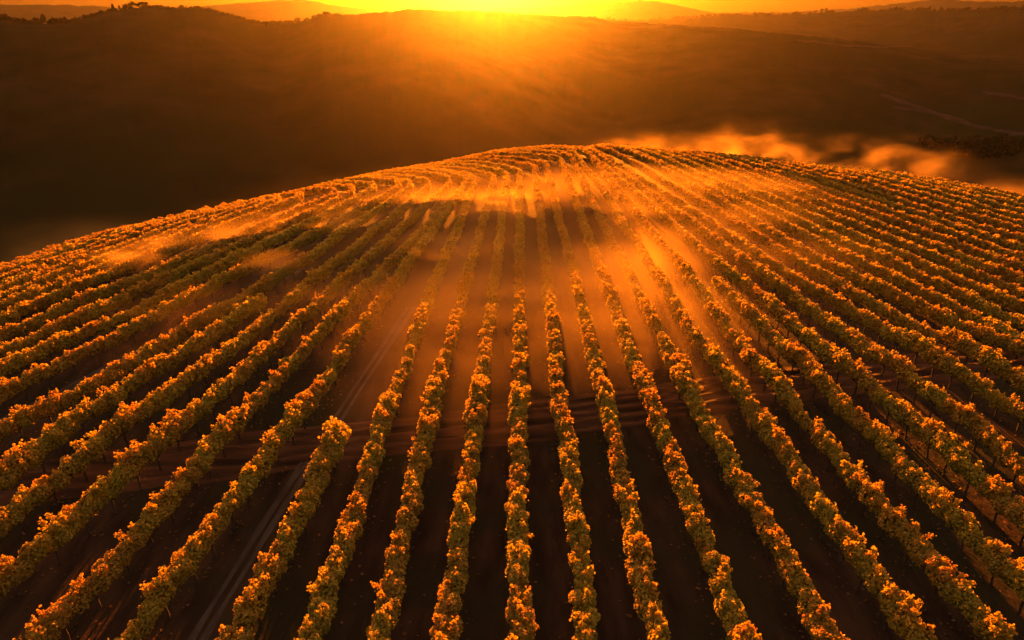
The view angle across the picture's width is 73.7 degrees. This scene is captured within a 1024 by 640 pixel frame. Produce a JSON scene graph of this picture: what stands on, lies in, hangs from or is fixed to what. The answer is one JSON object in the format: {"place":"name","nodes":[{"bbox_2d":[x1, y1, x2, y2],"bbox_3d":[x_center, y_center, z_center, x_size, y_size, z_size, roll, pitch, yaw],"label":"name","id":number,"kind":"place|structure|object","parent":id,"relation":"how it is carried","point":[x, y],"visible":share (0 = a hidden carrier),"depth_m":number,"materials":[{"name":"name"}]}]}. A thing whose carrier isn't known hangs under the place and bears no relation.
{"place":"outdoors","nodes":[
{"label":"outdoors","id":0,"kind":"place"},
{"bbox_2d":[0,267,306,422],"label":"dirt track","id":1,"kind":"structure","parent":0,"point":[72,386],"depth_m":45.13,"materials":[{"name":"brown soil"}]},
{"bbox_2d":[0,0,1023,639],"bbox_3d":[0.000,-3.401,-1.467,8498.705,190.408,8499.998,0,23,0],"label":"ground","id":2,"kind":"structure","parent":0,"point":[110,120],"depth_m":88.38,"materials":[{"name":"soil"}]},
{"bbox_2d":[40,14,45,23],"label":"ridge tree","id":3,"kind":"object","parent":2,"relation":"on","point":[42,17],"visible":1,"depth_m":663.17,"materials":[{"name":"green plant"}]},
{"bbox_2d":[0,224,132,264],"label":"vine row","id":4,"kind":"object","parent":2,"relation":"on","point":[17,258],"visible":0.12,"depth_m":77.30,"materials":[{"name":"green plant"}]},
{"bbox_2d":[0,218,155,266],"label":"vine row","id":5,"kind":"object","parent":2,"relation":"on","point":[57,247],"visible":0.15,"depth_m":76.21,"materials":[{"name":"green plant"}]},
{"bbox_2d":[0,214,173,268],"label":"vine row","id":6,"kind":"object","parent":2,"relation":"on","point":[106,233],"visible":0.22,"depth_m":75.96,"materials":[{"name":"green plant"}]},
{"bbox_2d":[0,210,193,273],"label":"vine row","id":7,"kind":"object","parent":2,"relation":"on","point":[70,247],"visible":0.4,"depth_m":71.71,"materials":[{"name":"green plant"}]},
{"bbox_2d":[0,205,209,283],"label":"vine row","id":8,"kind":"object","parent":2,"relation":"on","point":[48,261],"visible":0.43,"depth_m":71.37,"materials":[{"name":"green plant"}]},
{"bbox_2d":[0,202,228,289],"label":"vine row","id":9,"kind":"object","parent":2,"relation":"on","point":[137,234],"visible":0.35,"depth_m":72.21,"materials":[{"name":"green plant"}]},
{"bbox_2d":[0,199,245,293],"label":"vine row","id":10,"kind":"object","parent":2,"relation":"on","point":[20,280],"visible":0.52,"depth_m":67.62,"materials":[{"name":"green plant"}]},
{"bbox_2d":[0,196,265,300],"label":"vine row","id":11,"kind":"object","parent":2,"relation":"on","point":[78,265],"visible":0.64,"depth_m":65.44,"materials":[{"name":"green plant"}]},
{"bbox_2d":[0,293,267,492],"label":"vine row","id":12,"kind":"object","parent":2,"relation":"on","point":[16,464],"visible":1,"depth_m":39.81,"materials":[{"name":"green plant"}]},
{"bbox_2d":[0,193,281,319],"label":"vine row","id":13,"kind":"object","parent":2,"relation":"on","point":[30,293],"visible":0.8,"depth_m":64.25,"materials":[{"name":"green plant"}]},
{"bbox_2d":[0,190,303,328],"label":"vine row","id":14,"kind":"object","parent":2,"relation":"on","point":[26,307],"visible":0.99,"depth_m":63.25,"materials":[{"name":"green plant"}]},
{"bbox_2d":[0,185,337,342],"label":"vine row","id":15,"kind":"object","parent":2,"relation":"on","point":[12,330],"visible":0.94,"depth_m":59.33,"materials":[{"name":"green plant"}]},
{"bbox_2d":[0,183,354,358],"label":"vine row","id":16,"kind":"object","parent":2,"relation":"on","point":[49,328],"visible":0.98,"depth_m":57.93,"materials":[{"name":"green plant"}]},
{"bbox_2d":[0,180,376,382],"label":"vine row","id":17,"kind":"object","parent":2,"relation":"on","point":[58,342],"visible":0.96,"depth_m":55.86,"materials":[{"name":"green plant"}]},
{"bbox_2d":[0,175,401,412],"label":"vine row","id":18,"kind":"object","parent":2,"relation":"on","point":[10,388],"visible":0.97,"depth_m":53.96,"materials":[{"name":"green plant"}]},
{"bbox_2d":[0,175,413,442],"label":"vine row","id":19,"kind":"object","parent":2,"relation":"on","point":[64,400],"visible":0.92,"depth_m":47.64,"materials":[{"name":"green plant"}]},
{"bbox_2d":[0,173,431,551],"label":"vine row","id":20,"kind":"object","parent":2,"relation":"on","point":[27,501],"visible":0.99,"depth_m":40.04,"materials":[{"name":"green plant"}]},
{"bbox_2d":[0,170,452,598],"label":"vine row","id":21,"kind":"object","parent":2,"relation":"on","point":[65,526],"visible":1,"depth_m":35.90,"materials":[{"name":"green plant"}]},
{"bbox_2d":[13,166,472,639],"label":"vine row","id":22,"kind":"object","parent":2,"relation":"on","point":[56,617],"visible":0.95,"depth_m":33.52,"materials":[{"name":"green plant"}]},
{"bbox_2d":[214,416,351,639],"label":"vine row","id":23,"kind":"object","parent":2,"relation":"on","point":[248,608],"visible":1,"depth_m":28.72,"materials":[{"name":"green plant"}]},
{"bbox_2d":[107,168,468,639],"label":"vine row","id":24,"kind":"object","parent":2,"relation":"on","point":[161,590],"visible":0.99,"depth_m":34.26,"materials":[{"name":"green plant"}]},
{"bbox_2d":[187,307,409,639],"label":"dirt track","id":25,"kind":"structure","parent":2,"relation":"on","point":[194,634],"depth_m":32.79,"materials":[{"name":"brown soil"}]},
{"bbox_2d":[199,307,415,639],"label":"dirt track","id":26,"kind":"structure","parent":2,"relation":"on","point":[207,633],"depth_m":32.40,"materials":[{"name":"brown soil"}]},
{"bbox_2d":[294,167,477,639],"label":"vine row","id":27,"kind":"object","parent":2,"relation":"on","point":[322,608],"visible":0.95,"depth_m":33.56,"materials":[{"name":"green plant"}]},
{"bbox_2d":[366,165,496,639],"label":"vine row","id":28,"kind":"object","parent":2,"relation":"on","point":[392,591],"visible":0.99,"depth_m":34.23,"materials":[{"name":"green plant"}]},
{"bbox_2d":[397,162,510,639],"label":"vine row","id":29,"kind":"object","parent":2,"relation":"on","point":[447,621],"visible":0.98,"depth_m":34.20,"materials":[{"name":"green plant"}]},
{"bbox_2d":[404,160,538,639],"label":"vine row","id":30,"kind":"object","parent":2,"relation":"on","point":[520,617],"visible":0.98,"depth_m":34.39,"materials":[{"name":"green plant"}]},
{"bbox_2d":[0,5,1023,25],"bbox_3d":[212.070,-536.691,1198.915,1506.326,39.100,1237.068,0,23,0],"label":"hills","id":31,"kind":"structure","parent":2,"relation":"on","point":[24,21],"depth_m":748.29,"materials":[{"name":"green plant"}]},
{"bbox_2d":[0,292,1023,639],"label":"fallen leaves","id":32,"kind":"object","parent":2,"relation":"on","point":[532,480],"visible":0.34,"depth_m":34.42,"materials":[{"name":"orange plant"}]},
{"bbox_2d":[433,157,600,639],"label":"vine row","id":33,"kind":"object","parent":2,"relation":"on","point":[585,616],"visible":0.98,"depth_m":34.35,"materials":[{"name":"green plant"}]},
{"bbox_2d":[437,154,670,639],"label":"vine row","id":34,"kind":"object","parent":2,"relation":"on","point":[637,545],"visible":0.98,"depth_m":33.90,"materials":[{"name":"green plant"}]},
{"bbox_2d":[452,151,761,639],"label":"vine row","id":35,"kind":"object","parent":2,"relation":"on","point":[737,625],"visible":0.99,"depth_m":34.34,"materials":[{"name":"green plant"}]},
{"bbox_2d":[467,149,849,639],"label":"vine row","id":36,"kind":"object","parent":2,"relation":"on","point":[813,611],"visible":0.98,"depth_m":34.44,"materials":[{"name":"green plant"}]},
{"bbox_2d":[472,148,937,639],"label":"vine row","id":37,"kind":"object","parent":2,"relation":"on","point":[901,612],"visible":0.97,"depth_m":33.68,"materials":[{"name":"green plant"}]},
{"bbox_2d":[483,145,1023,487],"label":"vine row","id":38,"kind":"object","parent":2,"relation":"on","point":[1006,456],"visible":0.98,"depth_m":46.02,"materials":[{"name":"green plant"}]},
{"bbox_2d":[487,146,1023,546],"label":"vine row","id":39,"kind":"object","parent":2,"relation":"on","point":[931,434],"visible":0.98,"depth_m":41.57,"materials":[{"name":"green plant"}]},
{"bbox_2d":[490,145,1023,432],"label":"vine row","id":40,"kind":"object","parent":2,"relation":"on","point":[949,366],"visible":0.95,"depth_m":50.20,"materials":[{"name":"green plant"}]},
{"bbox_2d":[519,144,1023,393],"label":"vine row","id":41,"kind":"object","parent":2,"relation":"on","point":[963,343],"visible":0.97,"depth_m":54.62,"materials":[{"name":"green plant"}]},
{"bbox_2d":[530,145,1017,639],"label":"vine row","id":42,"kind":"object","parent":2,"relation":"on","point":[950,585],"visible":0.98,"depth_m":33.27,"materials":[{"name":"green plant"}]},
{"bbox_2d":[589,143,1023,358],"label":"vine row","id":43,"kind":"object","parent":2,"relation":"on","point":[911,286],"visible":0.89,"depth_m":62.35,"materials":[{"name":"green plant"}]},
{"bbox_2d":[597,143,1023,367],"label":"vine row","id":44,"kind":"object","parent":2,"relation":"on","point":[945,317],"visible":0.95,"depth_m":58.59,"materials":[{"name":"green plant"}]},
{"bbox_2d":[616,145,1023,333],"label":"vine row","id":45,"kind":"object","parent":2,"relation":"on","point":[978,303],"visible":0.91,"depth_m":65.13,"materials":[{"name":"green plant"}]},
{"bbox_2d":[629,146,1023,320],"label":"vine row","id":46,"kind":"object","parent":2,"relation":"on","point":[992,295],"visible":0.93,"depth_m":68.85,"materials":[{"name":"green plant"}]},
{"bbox_2d":[638,146,1023,299],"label":"vine row","id":47,"kind":"object","parent":2,"relation":"on","point":[954,266],"visible":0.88,"depth_m":70.61,"materials":[{"name":"green plant"}]},
{"bbox_2d":[652,147,1023,290],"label":"vine row","id":48,"kind":"object","parent":2,"relation":"on","point":[989,267],"visible":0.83,"depth_m":73.99,"materials":[{"name":"green plant"}]},
{"bbox_2d":[672,148,1023,272],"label":"vine row","id":49,"kind":"object","parent":2,"relation":"on","point":[1014,264],"visible":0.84,"depth_m":76.64,"materials":[{"name":"green plant"}]},
{"bbox_2d":[679,149,1023,263],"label":"vine row","id":50,"kind":"object","parent":2,"relation":"on","point":[962,236],"visible":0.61,"depth_m":78.96,"materials":[{"name":"green plant"}]},
{"bbox_2d":[703,150,1023,252],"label":"vine row","id":51,"kind":"object","parent":2,"relation":"on","point":[1010,244],"visible":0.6,"depth_m":81.52,"materials":[{"name":"green plant"}]},
{"bbox_2d":[711,275,1023,615],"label":"vine row","id":52,"kind":"object","parent":2,"relation":"on","point":[940,504],"visible":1,"depth_m":34.69,"materials":[{"name":"green plant"}]},
{"bbox_2d":[711,151,1023,244],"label":"vine row","id":53,"kind":"object","parent":2,"relation":"on","point":[1004,234],"visible":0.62,"depth_m":83.56,"materials":[{"name":"green plant"}]},
{"bbox_2d":[727,153,1023,235],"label":"vine row","id":54,"kind":"object","parent":2,"relation":"on","point":[977,218],"visible":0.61,"depth_m":83.96,"materials":[{"name":"green plant"}]},
{"bbox_2d":[762,157,1023,228],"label":"vine row","id":55,"kind":"object","parent":2,"relation":"on","point":[969,208],"visible":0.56,"depth_m":87.42,"materials":[{"name":"green plant"}]},
{"bbox_2d":[785,160,1023,221],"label":"vine row","id":56,"kind":"object","parent":2,"relation":"on","point":[981,207],"visible":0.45,"depth_m":88.45,"materials":[{"name":"green plant"}]},
{"bbox_2d":[807,162,1023,213],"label":"vine row","id":57,"kind":"object","parent":2,"relation":"on","point":[992,203],"visible":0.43,"depth_m":88.83,"materials":[{"name":"green plant"}]},
{"bbox_2d":[834,166,1023,209],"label":"vine row","id":58,"kind":"object","parent":2,"relation":"on","point":[1003,200],"visible":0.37,"depth_m":89.72,"materials":[{"name":"green plant"}]},
{"bbox_2d":[845,167,1023,202],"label":"vine row","id":59,"kind":"object","parent":2,"relation":"on","point":[1019,199],"visible":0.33,"depth_m":91.94,"materials":[{"name":"green plant"}]},
{"bbox_2d":[859,168,1023,197],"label":"vine row","id":60,"kind":"object","parent":2,"relation":"on","point":[1014,194],"visible":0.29,"depth_m":95.52,"materials":[{"name":"green plant"}]},
{"bbox_2d":[917,132,1023,159],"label":"woodland","id":61,"kind":"object","parent":2,"relation":"on","point":[1011,150],"visible":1,"depth_m":490.19,"materials":[{"name":"green plant"}]},
{"bbox_2d":[0,346,1023,506],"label":"cross path","id":62,"kind":"structure","parent":0,"point":[584,409],"depth_m":39.60,"materials":[{"name":"brown soil"}]},
{"bbox_2d":[0,0,1023,12],"label":"sky","id":63,"kind":"structure","parent":0,"point":[716,6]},
{"bbox_2d":[798,40,909,47],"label":"valley road","id":64,"kind":"structure","parent":0,"point":[851,45],"depth_m":771.50,"materials":[{"name":"brown soil"}]},
{"bbox_2d":[893,106,942,115],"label":"valley road","id":65,"kind":"structure","parent":0,"point":[910,109],"depth_m":593.56,"materials":[{"name":"brown soil"}]},
{"bbox_2d":[880,94,1023,134],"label":"valley road","id":66,"kind":"structure","parent":0,"point":[948,117],"depth_m":583.32,"materials":[{"name":"brown soil"}]},
{"bbox_2d":[952,131,1022,141],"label":"valley road","id":67,"kind":"structure","parent":0,"point":[1013,134],"depth_m":520.67,"materials":[{"name":"brown soil"}]},
{"bbox_2d":[983,91,1023,99],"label":"valley road","id":68,"kind":"structure","parent":0,"point":[1004,95],"depth_m":618.76,"materials":[{"name":"brown soil"}]}
]}

